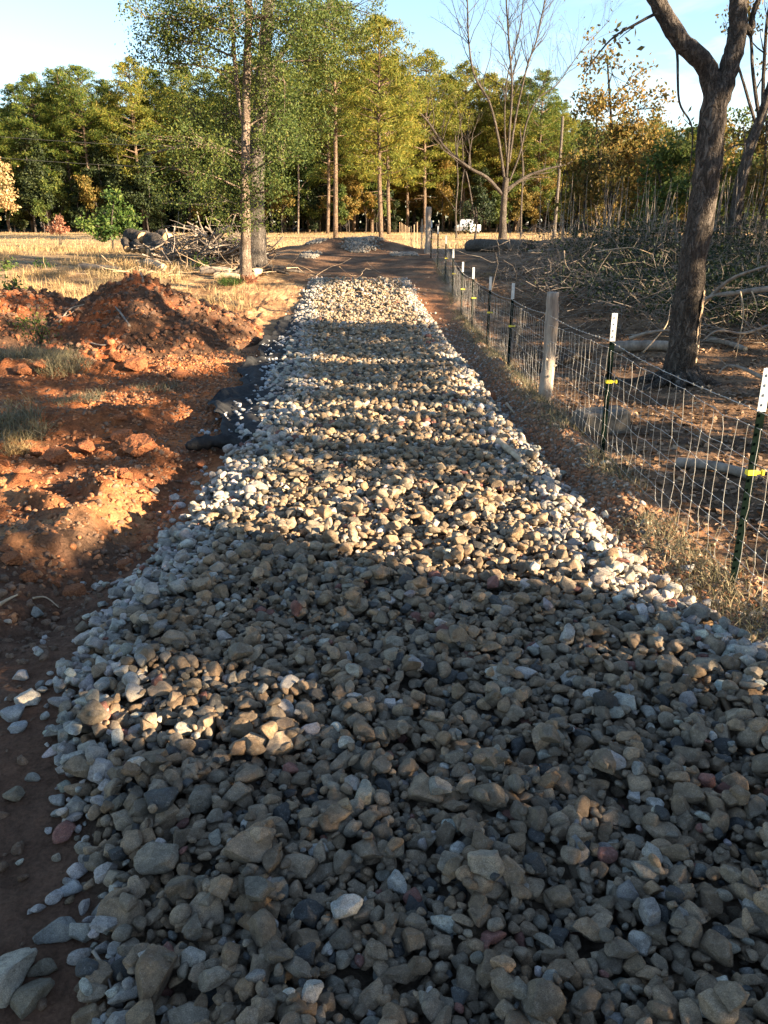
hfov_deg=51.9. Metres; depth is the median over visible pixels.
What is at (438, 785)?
stone
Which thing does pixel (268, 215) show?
woodland shrub
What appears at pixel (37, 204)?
woodland shrub
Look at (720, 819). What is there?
stone
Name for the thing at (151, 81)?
pine tree
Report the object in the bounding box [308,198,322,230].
woodland shrub
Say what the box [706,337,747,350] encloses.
log
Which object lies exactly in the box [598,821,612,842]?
stone
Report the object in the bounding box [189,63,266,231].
pine tree
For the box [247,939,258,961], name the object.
stone
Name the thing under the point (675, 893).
stone
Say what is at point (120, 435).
clay clod
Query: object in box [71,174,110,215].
woodland shrub
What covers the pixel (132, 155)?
pine tree
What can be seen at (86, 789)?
stone
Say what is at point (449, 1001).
stone
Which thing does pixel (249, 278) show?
grass tuft
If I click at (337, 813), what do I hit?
stone
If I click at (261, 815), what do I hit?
stone
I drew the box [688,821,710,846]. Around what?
stone
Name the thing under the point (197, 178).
understorey tree
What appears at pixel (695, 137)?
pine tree
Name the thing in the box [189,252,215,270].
weed bush
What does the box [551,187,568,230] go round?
woodland shrub
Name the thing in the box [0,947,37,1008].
stone
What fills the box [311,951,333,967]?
stone
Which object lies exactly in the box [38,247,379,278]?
ground sticks
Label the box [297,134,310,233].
slim tree
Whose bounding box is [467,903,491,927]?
stone
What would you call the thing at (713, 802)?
stone
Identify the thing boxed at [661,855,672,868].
stone
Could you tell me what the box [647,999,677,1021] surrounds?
stone
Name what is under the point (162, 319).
dirt heap
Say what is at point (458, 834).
stone
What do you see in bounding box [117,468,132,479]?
clay clod
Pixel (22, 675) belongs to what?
stone
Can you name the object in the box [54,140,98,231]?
understorey tree
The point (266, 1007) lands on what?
stone
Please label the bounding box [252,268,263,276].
log
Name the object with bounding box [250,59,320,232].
pine tree
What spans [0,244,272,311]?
dry grass
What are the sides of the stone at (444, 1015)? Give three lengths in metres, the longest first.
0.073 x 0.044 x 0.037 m
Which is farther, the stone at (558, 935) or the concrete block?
the concrete block
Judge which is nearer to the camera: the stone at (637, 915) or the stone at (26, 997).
the stone at (26, 997)
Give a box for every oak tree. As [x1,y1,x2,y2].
[113,0,367,279]
[114,0,385,275]
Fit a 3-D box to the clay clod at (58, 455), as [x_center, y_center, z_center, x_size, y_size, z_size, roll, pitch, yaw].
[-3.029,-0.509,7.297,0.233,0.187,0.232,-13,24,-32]
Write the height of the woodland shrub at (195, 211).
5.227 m
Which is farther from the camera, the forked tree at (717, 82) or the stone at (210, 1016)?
the forked tree at (717, 82)
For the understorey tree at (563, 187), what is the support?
on the ground at (30, 817)
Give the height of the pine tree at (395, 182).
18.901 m
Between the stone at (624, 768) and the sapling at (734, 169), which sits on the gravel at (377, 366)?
the stone at (624, 768)
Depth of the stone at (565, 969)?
2.15 m
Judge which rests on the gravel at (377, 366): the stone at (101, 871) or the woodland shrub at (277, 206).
the stone at (101, 871)
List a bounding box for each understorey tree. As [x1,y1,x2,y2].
[0,180,24,231]
[8,128,60,232]
[11,181,32,231]
[26,143,58,225]
[50,177,72,228]
[51,165,82,231]
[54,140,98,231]
[79,141,115,209]
[102,133,142,207]
[128,164,145,226]
[129,150,168,230]
[143,167,175,223]
[167,152,198,231]
[172,192,187,231]
[184,130,239,227]
[189,149,206,227]
[215,154,239,230]
[264,143,291,229]
[267,150,307,231]
[288,160,321,232]
[294,195,308,231]
[302,157,332,232]
[316,132,362,232]
[339,193,349,232]
[348,131,384,231]
[359,146,393,232]
[385,169,411,231]
[390,167,415,223]
[397,153,435,224]
[415,187,435,231]
[422,157,456,232]
[443,182,461,224]
[454,147,489,218]
[467,107,529,232]
[470,167,495,216]
[486,190,500,232]
[487,110,536,231]
[526,141,563,232]
[526,174,549,230]
[542,175,561,230]
[544,154,579,229]
[582,117,619,226]
[631,112,669,226]
[741,135,767,217]
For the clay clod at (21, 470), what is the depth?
6.71 m
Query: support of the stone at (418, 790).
on the gravel at (377, 366)
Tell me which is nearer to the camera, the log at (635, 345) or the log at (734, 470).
the log at (734, 470)
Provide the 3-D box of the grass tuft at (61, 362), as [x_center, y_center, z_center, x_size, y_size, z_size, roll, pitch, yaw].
[-4.940,-2.297,11.970,2.232,0.517,2.291,-6,21,-15]
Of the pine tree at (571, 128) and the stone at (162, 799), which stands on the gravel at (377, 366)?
the stone at (162, 799)
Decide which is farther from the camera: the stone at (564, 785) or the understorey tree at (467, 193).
the understorey tree at (467, 193)
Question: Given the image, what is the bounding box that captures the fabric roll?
[185,433,244,450]
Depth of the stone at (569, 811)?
2.68 m
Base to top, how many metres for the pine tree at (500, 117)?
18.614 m
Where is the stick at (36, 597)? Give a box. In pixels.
[32,596,58,607]
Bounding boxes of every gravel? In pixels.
[3,276,767,1023]
[198,336,286,434]
[298,236,418,258]
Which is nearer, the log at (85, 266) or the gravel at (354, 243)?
the log at (85, 266)
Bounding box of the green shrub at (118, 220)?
[74,185,148,251]
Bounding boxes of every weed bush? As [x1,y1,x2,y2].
[0,257,21,270]
[7,306,62,350]
[33,257,54,267]
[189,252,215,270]
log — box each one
[78,263,121,270]
[120,237,129,252]
[123,228,144,243]
[129,242,135,252]
[131,239,141,252]
[137,244,145,253]
[143,232,166,258]
[143,258,166,270]
[145,241,151,256]
[156,229,172,242]
[166,238,176,253]
[200,266,230,273]
[214,272,239,279]
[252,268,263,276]
[464,239,534,251]
[538,350,593,370]
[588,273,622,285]
[614,340,667,351]
[675,457,757,481]
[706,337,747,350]
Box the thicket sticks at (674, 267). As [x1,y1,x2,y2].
[416,165,767,345]
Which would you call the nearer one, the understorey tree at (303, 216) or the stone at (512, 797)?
the stone at (512, 797)
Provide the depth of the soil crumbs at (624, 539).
6.53 m
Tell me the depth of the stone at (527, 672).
3.54 m
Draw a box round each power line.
[6,137,237,148]
[6,158,240,167]
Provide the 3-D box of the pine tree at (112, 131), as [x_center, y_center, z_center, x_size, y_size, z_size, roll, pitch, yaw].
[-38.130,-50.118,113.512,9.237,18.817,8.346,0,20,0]
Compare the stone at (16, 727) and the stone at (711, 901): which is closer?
the stone at (711, 901)
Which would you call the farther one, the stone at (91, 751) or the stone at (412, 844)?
the stone at (91, 751)
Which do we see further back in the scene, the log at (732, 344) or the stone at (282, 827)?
the log at (732, 344)
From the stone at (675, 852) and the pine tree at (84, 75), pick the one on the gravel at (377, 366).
the stone at (675, 852)
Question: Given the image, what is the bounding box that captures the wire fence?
[399,207,767,610]
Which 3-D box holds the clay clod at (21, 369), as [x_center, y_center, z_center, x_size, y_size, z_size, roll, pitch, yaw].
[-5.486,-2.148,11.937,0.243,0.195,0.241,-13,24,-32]
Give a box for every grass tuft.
[0,338,100,360]
[0,390,83,445]
[0,426,54,456]
[11,344,111,377]
[41,387,113,405]
[124,377,196,393]
[215,273,252,286]
[230,272,264,283]
[477,272,498,276]
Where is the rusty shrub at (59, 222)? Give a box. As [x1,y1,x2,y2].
[44,214,71,245]
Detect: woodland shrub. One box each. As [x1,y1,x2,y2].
[2,179,28,231]
[29,177,58,232]
[51,191,71,228]
[67,182,89,230]
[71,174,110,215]
[118,181,137,219]
[147,212,157,229]
[151,191,168,228]
[173,194,189,228]
[190,193,208,227]
[206,191,220,229]
[224,188,237,228]
[264,186,269,218]
[265,178,296,232]
[283,197,299,232]
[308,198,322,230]
[324,182,349,223]
[338,185,362,232]
[349,181,377,232]
[362,180,391,232]
[391,199,400,232]
[494,181,523,223]
[508,187,532,231]
[524,201,543,232]
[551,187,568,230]
[562,193,579,227]
[676,199,687,229]
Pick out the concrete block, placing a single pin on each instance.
(614, 410)
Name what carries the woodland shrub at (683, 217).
on the ground at (30, 817)
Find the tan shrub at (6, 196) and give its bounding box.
[0,159,21,219]
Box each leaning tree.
[715,0,767,251]
[723,108,767,258]
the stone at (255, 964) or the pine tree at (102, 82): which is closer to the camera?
the stone at (255, 964)
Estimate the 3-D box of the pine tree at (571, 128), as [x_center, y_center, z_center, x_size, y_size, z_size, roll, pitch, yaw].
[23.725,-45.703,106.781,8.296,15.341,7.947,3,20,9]
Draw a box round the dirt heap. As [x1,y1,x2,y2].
[0,270,264,359]
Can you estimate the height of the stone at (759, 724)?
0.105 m
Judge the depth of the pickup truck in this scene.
94.89 m
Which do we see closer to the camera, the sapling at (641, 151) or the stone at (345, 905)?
the stone at (345, 905)
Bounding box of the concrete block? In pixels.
[572,405,630,435]
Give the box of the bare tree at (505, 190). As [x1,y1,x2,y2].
[367,0,628,238]
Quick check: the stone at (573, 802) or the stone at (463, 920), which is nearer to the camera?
the stone at (463, 920)
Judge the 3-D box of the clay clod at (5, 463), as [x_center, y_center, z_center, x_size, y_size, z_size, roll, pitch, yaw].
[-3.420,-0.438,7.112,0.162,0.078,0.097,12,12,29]
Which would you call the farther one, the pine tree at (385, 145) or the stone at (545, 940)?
the pine tree at (385, 145)
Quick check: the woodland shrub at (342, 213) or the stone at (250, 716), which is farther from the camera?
the woodland shrub at (342, 213)
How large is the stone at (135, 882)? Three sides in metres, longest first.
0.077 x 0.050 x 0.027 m
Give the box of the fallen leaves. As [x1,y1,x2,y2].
[438,251,767,608]
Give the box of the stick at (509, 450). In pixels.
[494,438,523,462]
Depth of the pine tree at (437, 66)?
97.88 m
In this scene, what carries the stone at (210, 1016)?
on the gravel at (377, 366)
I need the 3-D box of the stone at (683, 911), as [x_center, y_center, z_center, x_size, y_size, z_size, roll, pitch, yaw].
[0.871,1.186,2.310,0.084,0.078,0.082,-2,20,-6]
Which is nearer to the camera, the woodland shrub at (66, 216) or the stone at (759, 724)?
the stone at (759, 724)
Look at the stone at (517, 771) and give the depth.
2.88 m
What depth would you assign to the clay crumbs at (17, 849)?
6.60 m
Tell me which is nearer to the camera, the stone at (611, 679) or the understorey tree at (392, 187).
the stone at (611, 679)
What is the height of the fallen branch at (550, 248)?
0.843 m
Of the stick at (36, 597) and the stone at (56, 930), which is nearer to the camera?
the stone at (56, 930)
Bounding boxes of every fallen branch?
[528,226,598,253]
[564,250,580,283]
[574,219,607,234]
[596,247,651,255]
[629,329,668,339]
[643,305,670,352]
[701,260,767,307]
[701,322,767,348]
[717,358,762,379]
[735,291,748,358]
[750,291,757,324]
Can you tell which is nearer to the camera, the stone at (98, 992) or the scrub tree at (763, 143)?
the stone at (98, 992)
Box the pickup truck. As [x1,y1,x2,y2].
[457,219,480,233]
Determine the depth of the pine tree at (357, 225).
142.31 m
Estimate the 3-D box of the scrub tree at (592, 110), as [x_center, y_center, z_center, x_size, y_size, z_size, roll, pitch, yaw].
[9.082,-14.692,31.015,4.095,7.701,3.852,0,20,0]
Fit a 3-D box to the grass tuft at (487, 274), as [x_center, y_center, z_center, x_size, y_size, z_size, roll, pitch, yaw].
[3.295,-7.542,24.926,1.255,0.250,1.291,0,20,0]
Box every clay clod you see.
[0,460,9,466]
[0,544,10,552]
[0,551,22,565]
[12,466,29,473]
[13,363,31,375]
[19,570,40,582]
[29,446,43,455]
[32,359,47,369]
[42,446,71,463]
[51,581,60,587]
[62,583,85,596]
[76,439,95,453]
[96,476,104,481]
[109,351,123,361]
[110,429,132,442]
[112,414,127,420]
[116,558,133,569]
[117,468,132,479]
[119,433,159,457]
[123,356,147,371]
[170,371,187,378]
[195,459,207,467]
[218,365,227,371]
[490,392,495,399]
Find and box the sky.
[0,0,767,222]
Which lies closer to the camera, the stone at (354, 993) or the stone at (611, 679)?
the stone at (354, 993)
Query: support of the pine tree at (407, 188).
on the ground at (30, 817)
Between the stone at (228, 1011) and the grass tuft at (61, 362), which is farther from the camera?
the grass tuft at (61, 362)
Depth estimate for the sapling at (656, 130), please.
32.18 m
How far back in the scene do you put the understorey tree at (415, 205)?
106.92 m
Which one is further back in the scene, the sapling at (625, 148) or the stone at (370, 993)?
the sapling at (625, 148)
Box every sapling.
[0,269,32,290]
[562,150,591,236]
[566,112,606,237]
[589,140,627,229]
[590,83,619,211]
[602,102,636,223]
[610,109,642,236]
[626,137,657,236]
[644,117,673,218]
[716,117,742,235]
[721,150,756,236]
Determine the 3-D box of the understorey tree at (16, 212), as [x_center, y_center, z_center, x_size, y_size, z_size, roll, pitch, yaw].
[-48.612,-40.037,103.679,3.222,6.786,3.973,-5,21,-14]
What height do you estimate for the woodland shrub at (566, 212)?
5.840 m
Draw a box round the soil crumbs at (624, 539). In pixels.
[437,321,767,641]
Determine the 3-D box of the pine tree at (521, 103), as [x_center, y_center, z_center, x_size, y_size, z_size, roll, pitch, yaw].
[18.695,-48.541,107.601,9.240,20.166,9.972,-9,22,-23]
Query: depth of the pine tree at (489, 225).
120.72 m
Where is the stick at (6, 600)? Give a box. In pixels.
[0,594,17,605]
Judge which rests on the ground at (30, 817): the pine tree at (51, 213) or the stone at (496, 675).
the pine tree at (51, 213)
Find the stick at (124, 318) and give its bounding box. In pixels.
[115,306,130,326]
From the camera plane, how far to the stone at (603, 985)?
2.13 m
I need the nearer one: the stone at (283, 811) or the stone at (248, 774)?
the stone at (283, 811)
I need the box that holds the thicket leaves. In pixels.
[489,189,767,335]
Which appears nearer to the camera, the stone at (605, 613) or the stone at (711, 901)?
the stone at (711, 901)
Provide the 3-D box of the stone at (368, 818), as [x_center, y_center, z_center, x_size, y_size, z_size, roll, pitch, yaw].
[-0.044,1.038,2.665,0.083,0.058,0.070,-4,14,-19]
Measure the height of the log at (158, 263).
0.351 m
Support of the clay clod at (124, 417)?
on the ground at (30, 817)
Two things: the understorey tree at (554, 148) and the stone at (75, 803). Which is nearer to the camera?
the stone at (75, 803)
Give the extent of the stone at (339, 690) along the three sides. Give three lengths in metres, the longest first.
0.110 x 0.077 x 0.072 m
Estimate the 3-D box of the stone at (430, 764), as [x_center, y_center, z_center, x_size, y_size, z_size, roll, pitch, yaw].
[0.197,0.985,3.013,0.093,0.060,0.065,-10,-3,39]
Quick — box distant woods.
[0,150,767,228]
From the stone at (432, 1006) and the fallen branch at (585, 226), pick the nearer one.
the stone at (432, 1006)
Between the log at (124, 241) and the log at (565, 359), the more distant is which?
the log at (124, 241)
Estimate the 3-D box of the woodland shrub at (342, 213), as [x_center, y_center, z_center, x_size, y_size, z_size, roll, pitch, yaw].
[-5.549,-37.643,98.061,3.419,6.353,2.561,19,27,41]
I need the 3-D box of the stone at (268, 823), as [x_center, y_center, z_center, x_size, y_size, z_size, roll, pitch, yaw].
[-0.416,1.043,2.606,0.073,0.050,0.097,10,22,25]
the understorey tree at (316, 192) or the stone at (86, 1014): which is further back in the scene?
the understorey tree at (316, 192)
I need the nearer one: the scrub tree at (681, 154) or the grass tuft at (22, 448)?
the grass tuft at (22, 448)
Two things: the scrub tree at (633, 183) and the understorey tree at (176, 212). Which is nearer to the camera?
the scrub tree at (633, 183)
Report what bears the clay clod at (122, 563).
on the ground at (30, 817)
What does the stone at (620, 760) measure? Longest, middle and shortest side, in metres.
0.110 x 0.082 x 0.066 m
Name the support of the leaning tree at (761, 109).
on the ground at (30, 817)
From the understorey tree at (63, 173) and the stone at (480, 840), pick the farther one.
the understorey tree at (63, 173)
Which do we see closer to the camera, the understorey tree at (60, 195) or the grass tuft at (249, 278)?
the grass tuft at (249, 278)
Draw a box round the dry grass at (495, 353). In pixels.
[431,258,767,672]
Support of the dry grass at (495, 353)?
on the ground at (30, 817)
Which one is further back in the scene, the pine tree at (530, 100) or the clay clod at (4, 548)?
the pine tree at (530, 100)
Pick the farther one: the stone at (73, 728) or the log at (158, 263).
the log at (158, 263)
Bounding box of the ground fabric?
[207,312,307,440]
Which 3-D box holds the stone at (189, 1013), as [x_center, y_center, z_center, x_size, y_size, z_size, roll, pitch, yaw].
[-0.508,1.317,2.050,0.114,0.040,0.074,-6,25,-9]
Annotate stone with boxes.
[0,703,24,721]
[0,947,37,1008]
[2,786,24,801]
[7,720,27,733]
[9,978,54,1020]
[12,669,28,680]
[14,688,40,706]
[26,958,57,976]
[32,916,75,944]
[52,820,75,843]
[59,879,82,896]
[60,750,84,765]
[62,755,89,777]
[64,721,82,734]
[64,782,91,796]
[65,795,87,813]
[67,948,91,965]
[68,923,90,942]
[71,1003,101,1023]
[77,982,107,1002]
[85,745,108,760]
[85,960,113,1004]
[87,757,115,784]
[89,915,116,932]
[94,862,117,883]
[103,697,113,706]
[104,887,128,904]
[105,1009,129,1023]
[106,981,125,1008]
[107,766,127,783]
[107,846,126,861]
[111,809,138,830]
[117,937,139,956]
[120,761,140,776]
[120,829,142,854]
[122,785,143,809]
[122,943,149,968]
[125,998,155,1023]
[126,877,149,893]
[127,875,145,898]
[128,798,149,816]
[133,842,178,874]
[135,943,177,1004]
[140,748,168,775]
[144,753,167,763]
[144,787,178,813]
[145,906,163,926]
[147,681,171,695]
[148,778,168,790]
[160,630,189,645]
[162,769,179,785]
[164,875,194,903]
[167,1002,209,1023]
[169,493,179,500]
[169,691,185,701]
[173,828,189,850]
[173,953,181,968]
[176,739,195,751]
[179,885,195,898]
[181,912,202,940]
[181,946,205,966]
[182,827,204,843]
[188,784,212,813]
[188,961,205,982]
[191,577,212,591]
[194,992,207,1007]
[198,965,230,992]
[202,935,233,953]
[207,874,232,900]
[209,1010,216,1023]
[216,1003,237,1023]
[220,828,238,845]
[221,941,239,966]
[222,750,234,766]
[223,826,271,863]
[226,781,252,800]
[228,642,252,660]
[229,878,239,898]
[230,717,252,737]
[234,765,264,783]
[235,1006,258,1023]
[237,712,256,721]
[237,910,256,930]
[240,732,267,755]
[244,737,265,754]
[244,875,275,901]
[245,811,268,828]
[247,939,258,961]
[248,908,276,946]
[249,819,273,827]
[249,953,270,982]
[251,987,278,1007]
[251,997,275,1023]
[258,935,288,961]
[262,847,280,873]
[263,730,292,759]
[265,948,296,963]
[270,876,288,900]
[272,802,290,822]
[274,820,290,839]
[277,699,296,716]
[277,997,314,1021]
[284,853,314,879]
[284,956,311,979]
[290,928,320,950]
[291,840,307,854]
[293,898,324,928]
[294,942,315,965]
[300,680,316,694]
[301,979,323,1003]
[301,1013,315,1023]
[306,892,329,910]
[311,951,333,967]
[312,760,332,779]
[312,799,339,815]
[313,840,325,862]
[314,862,334,882]
[315,911,332,943]
[316,991,335,1019]
[319,725,340,742]
[324,804,352,824]
[329,749,352,771]
[329,925,353,949]
[330,893,363,919]
[331,768,344,784]
[332,682,348,698]
[337,930,367,953]
[344,775,359,790]
[348,987,361,1013]
[349,797,363,817]
[352,697,376,718]
[352,839,382,860]
[353,720,375,742]
[353,904,373,923]
[355,779,375,809]
[358,809,381,828]
[359,659,382,677]
[359,977,382,1010]
[360,750,375,773]
[365,937,387,960]
[368,564,389,580]
[371,755,391,773]
[375,611,388,623]
[380,974,396,988]
[381,1002,406,1023]
[383,720,400,739]
[384,963,416,984]
[387,869,406,894]
[388,699,402,713]
[395,828,409,848]
[401,926,425,952]
[404,913,427,930]
[405,894,427,918]
[407,772,444,803]
[407,830,433,852]
[408,956,432,975]
[419,975,435,990]
[421,995,444,1022]
[422,928,433,943]
[425,729,442,749]
[427,761,441,775]
[427,934,452,958]
[428,776,452,795]
[430,853,440,872]
[430,915,456,934]
[431,1005,451,1023]
[434,820,455,846]
[437,850,460,870]
[440,995,454,1014]
[441,799,466,811]
[442,857,460,880]
[443,906,465,915]
[448,813,462,836]
[449,738,472,752]
[451,913,473,927]
[456,964,479,1003]
[457,773,475,792]
[459,818,484,838]
[460,600,473,612]
[462,709,477,724]
[467,849,505,880]
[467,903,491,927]
[468,782,506,807]
[468,891,487,908]
[471,831,494,849]
[473,747,497,768]
[475,949,495,989]
[480,930,506,944]
[484,666,503,680]
[486,907,505,930]
[490,955,515,972]
[490,967,514,1002]
[501,855,524,888]
[503,788,519,804]
[506,976,526,1000]
[508,766,525,776]
[508,832,525,852]
[510,800,525,820]
[515,666,537,678]
[519,920,538,938]
[521,945,537,967]
[521,978,566,1022]
[522,852,545,873]
[526,766,539,785]
[526,806,547,831]
[530,795,550,816]
[531,722,553,750]
[533,866,547,877]
[533,932,554,948]
[538,771,560,788]
[541,946,565,963]
[544,884,574,907]
[546,959,575,983]
[548,926,568,946]
[549,769,572,796]
[549,821,570,840]
[561,805,582,823]
[563,941,579,964]
[566,799,599,808]
[566,823,589,842]
[568,864,598,882]
[570,985,603,1012]
[571,895,586,915]
[573,917,599,940]
[581,623,590,636]
[581,786,603,805]
[583,913,612,942]
[584,841,596,865]
[592,749,615,774]
[593,690,618,708]
[593,895,617,908]
[593,977,616,992]
[595,608,616,618]
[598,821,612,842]
[603,673,620,689]
[604,939,639,958]
[611,750,626,770]
[614,692,636,710]
[616,731,640,744]
[616,880,639,902]
[617,749,630,777]
[617,977,641,992]
[622,954,645,977]
[628,930,651,956]
[630,804,643,824]
[630,876,656,899]
[631,907,644,925]
[632,848,641,860]
[635,965,668,981]
[638,897,660,926]
[639,805,652,815]
[643,762,657,782]
[643,925,666,945]
[644,975,662,995]
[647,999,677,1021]
[652,921,666,949]
[652,983,679,1015]
[659,844,689,861]
[661,760,683,781]
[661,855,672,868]
[662,654,682,675]
[664,864,687,885]
[665,885,684,902]
[668,941,689,966]
[669,905,688,930]
[670,736,684,749]
[672,745,707,766]
[672,810,695,831]
[673,782,705,804]
[675,883,695,900]
[677,712,688,730]
[677,915,702,948]
[680,564,694,571]
[680,899,706,924]
[681,603,710,619]
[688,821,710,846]
[689,657,717,672]
[689,723,710,748]
[695,882,713,893]
[695,974,717,995]
[699,887,722,918]
[699,929,732,967]
[700,599,710,606]
[703,791,725,813]
[705,808,729,833]
[708,654,721,664]
[711,925,733,938]
[714,723,731,738]
[714,737,736,755]
[714,980,747,1013]
[719,864,741,883]
[721,771,748,790]
[724,925,748,938]
[725,708,754,720]
[734,644,757,661]
[741,974,763,986]
[744,794,766,819]
[745,716,767,734]
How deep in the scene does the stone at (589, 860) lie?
2.55 m
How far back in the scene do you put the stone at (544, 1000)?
1.98 m
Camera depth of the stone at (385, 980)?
2.13 m
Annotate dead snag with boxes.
[552,116,563,237]
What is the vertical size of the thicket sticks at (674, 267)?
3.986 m
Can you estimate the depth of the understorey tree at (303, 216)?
107.31 m
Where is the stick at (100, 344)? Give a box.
[90,338,117,345]
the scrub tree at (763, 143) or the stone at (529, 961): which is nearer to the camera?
the stone at (529, 961)
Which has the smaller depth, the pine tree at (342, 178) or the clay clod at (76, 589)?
the clay clod at (76, 589)
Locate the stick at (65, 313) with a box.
[58,304,83,322]
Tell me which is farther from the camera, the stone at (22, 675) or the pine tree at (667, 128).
the pine tree at (667, 128)
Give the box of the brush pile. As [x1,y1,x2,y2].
[131,207,289,269]
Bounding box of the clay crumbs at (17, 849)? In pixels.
[0,345,259,1011]
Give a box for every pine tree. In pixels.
[0,81,61,231]
[0,102,38,175]
[0,114,23,231]
[0,123,27,231]
[2,71,70,232]
[8,99,74,230]
[18,65,100,231]
[30,79,93,230]
[44,63,120,228]
[52,106,104,230]
[73,78,144,175]
[86,55,175,230]
[89,93,132,169]
[110,106,168,231]
[123,65,191,229]
[139,83,190,231]
[143,61,218,231]
[162,120,186,230]
[178,68,230,231]
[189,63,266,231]
[191,115,239,228]
[210,52,285,150]
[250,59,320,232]
[265,158,301,229]
[267,125,274,232]
[270,103,317,230]
[277,51,332,231]
[289,1,387,237]
[290,62,361,233]
[295,61,332,230]
[300,122,339,230]
[314,11,436,237]
[315,71,376,232]
[325,78,362,230]
[333,60,408,232]
[350,56,427,233]
[356,209,358,228]
[376,53,408,230]
[381,75,444,232]
[391,48,473,232]
[401,111,441,229]
[413,140,432,229]
[421,72,480,231]
[427,59,510,231]
[427,103,473,230]
[454,100,500,220]
[458,71,520,231]
[471,80,543,195]
[483,75,550,231]
[484,100,501,230]
[502,106,534,230]
[508,68,579,232]
[534,108,575,230]
[536,112,591,231]
[540,101,581,230]
[564,129,596,231]
[571,123,602,171]
[582,128,625,202]
[648,127,681,210]
[674,126,695,229]
[682,134,696,223]
[723,126,739,183]
[723,131,757,171]
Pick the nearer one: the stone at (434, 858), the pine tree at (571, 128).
the stone at (434, 858)
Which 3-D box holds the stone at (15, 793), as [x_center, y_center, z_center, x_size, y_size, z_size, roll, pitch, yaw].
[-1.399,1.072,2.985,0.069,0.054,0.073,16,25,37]
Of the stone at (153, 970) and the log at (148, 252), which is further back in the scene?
the log at (148, 252)
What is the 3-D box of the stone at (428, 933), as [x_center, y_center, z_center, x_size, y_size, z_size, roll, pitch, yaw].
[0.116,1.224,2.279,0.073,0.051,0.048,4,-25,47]
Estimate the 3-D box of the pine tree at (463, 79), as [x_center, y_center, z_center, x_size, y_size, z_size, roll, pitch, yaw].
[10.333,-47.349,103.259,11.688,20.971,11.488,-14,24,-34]
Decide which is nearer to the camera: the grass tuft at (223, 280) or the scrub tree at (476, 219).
the grass tuft at (223, 280)
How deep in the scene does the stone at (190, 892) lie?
2.36 m
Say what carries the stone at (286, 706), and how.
on the gravel at (377, 366)
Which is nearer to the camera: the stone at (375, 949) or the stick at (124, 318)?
the stone at (375, 949)
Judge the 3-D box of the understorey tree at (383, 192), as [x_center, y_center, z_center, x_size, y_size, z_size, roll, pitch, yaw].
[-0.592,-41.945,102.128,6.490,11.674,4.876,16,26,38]
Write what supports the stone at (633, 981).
on the gravel at (377, 366)
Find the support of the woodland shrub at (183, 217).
on the ground at (30, 817)
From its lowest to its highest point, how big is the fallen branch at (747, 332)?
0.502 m
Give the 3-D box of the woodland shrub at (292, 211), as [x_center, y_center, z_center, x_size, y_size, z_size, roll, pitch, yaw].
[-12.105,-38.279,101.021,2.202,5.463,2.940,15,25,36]
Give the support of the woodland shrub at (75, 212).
on the ground at (30, 817)
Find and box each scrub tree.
[457,169,496,238]
[547,149,607,236]
[564,24,677,230]
[573,172,627,236]
[598,112,694,227]
[623,121,718,234]
[688,99,767,225]
[724,112,767,235]
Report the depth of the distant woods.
151.12 m
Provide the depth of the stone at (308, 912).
2.31 m
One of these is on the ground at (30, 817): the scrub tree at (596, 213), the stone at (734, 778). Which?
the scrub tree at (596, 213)
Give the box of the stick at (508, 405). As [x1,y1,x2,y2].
[505,402,513,412]
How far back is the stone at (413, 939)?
2.22 m
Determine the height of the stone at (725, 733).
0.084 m
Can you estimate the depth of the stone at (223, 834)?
2.64 m
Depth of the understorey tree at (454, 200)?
104.56 m
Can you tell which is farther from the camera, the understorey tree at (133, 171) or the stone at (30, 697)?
the understorey tree at (133, 171)
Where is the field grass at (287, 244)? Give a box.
[0,230,766,250]
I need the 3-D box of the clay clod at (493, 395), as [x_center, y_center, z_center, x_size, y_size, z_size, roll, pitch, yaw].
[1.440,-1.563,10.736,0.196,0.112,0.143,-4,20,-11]
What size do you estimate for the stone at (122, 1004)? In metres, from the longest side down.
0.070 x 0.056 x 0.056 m
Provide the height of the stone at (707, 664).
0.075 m
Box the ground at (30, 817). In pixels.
[0,223,767,1023]
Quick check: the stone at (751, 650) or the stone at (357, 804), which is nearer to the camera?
the stone at (357, 804)
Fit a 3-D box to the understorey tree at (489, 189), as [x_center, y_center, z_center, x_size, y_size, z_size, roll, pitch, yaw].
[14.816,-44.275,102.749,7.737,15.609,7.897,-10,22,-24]
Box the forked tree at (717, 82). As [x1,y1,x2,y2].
[584,0,766,390]
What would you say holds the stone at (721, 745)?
on the gravel at (377, 366)
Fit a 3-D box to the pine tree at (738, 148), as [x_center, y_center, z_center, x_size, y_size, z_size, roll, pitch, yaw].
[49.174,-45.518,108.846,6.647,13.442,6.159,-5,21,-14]
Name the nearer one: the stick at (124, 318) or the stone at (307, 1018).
the stone at (307, 1018)
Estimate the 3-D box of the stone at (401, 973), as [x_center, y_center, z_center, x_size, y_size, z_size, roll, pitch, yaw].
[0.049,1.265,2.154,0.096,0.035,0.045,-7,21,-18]
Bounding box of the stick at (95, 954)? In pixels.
[91,949,111,988]
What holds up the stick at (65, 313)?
on the dirt heap
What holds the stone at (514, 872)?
on the gravel at (377, 366)
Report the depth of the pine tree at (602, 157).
104.07 m
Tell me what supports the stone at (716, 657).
on the gravel at (377, 366)
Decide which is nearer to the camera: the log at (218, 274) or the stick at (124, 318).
the stick at (124, 318)
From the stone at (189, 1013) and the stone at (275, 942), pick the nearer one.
the stone at (189, 1013)
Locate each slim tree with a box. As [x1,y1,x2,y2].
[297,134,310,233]
[443,135,472,237]
[513,126,528,236]

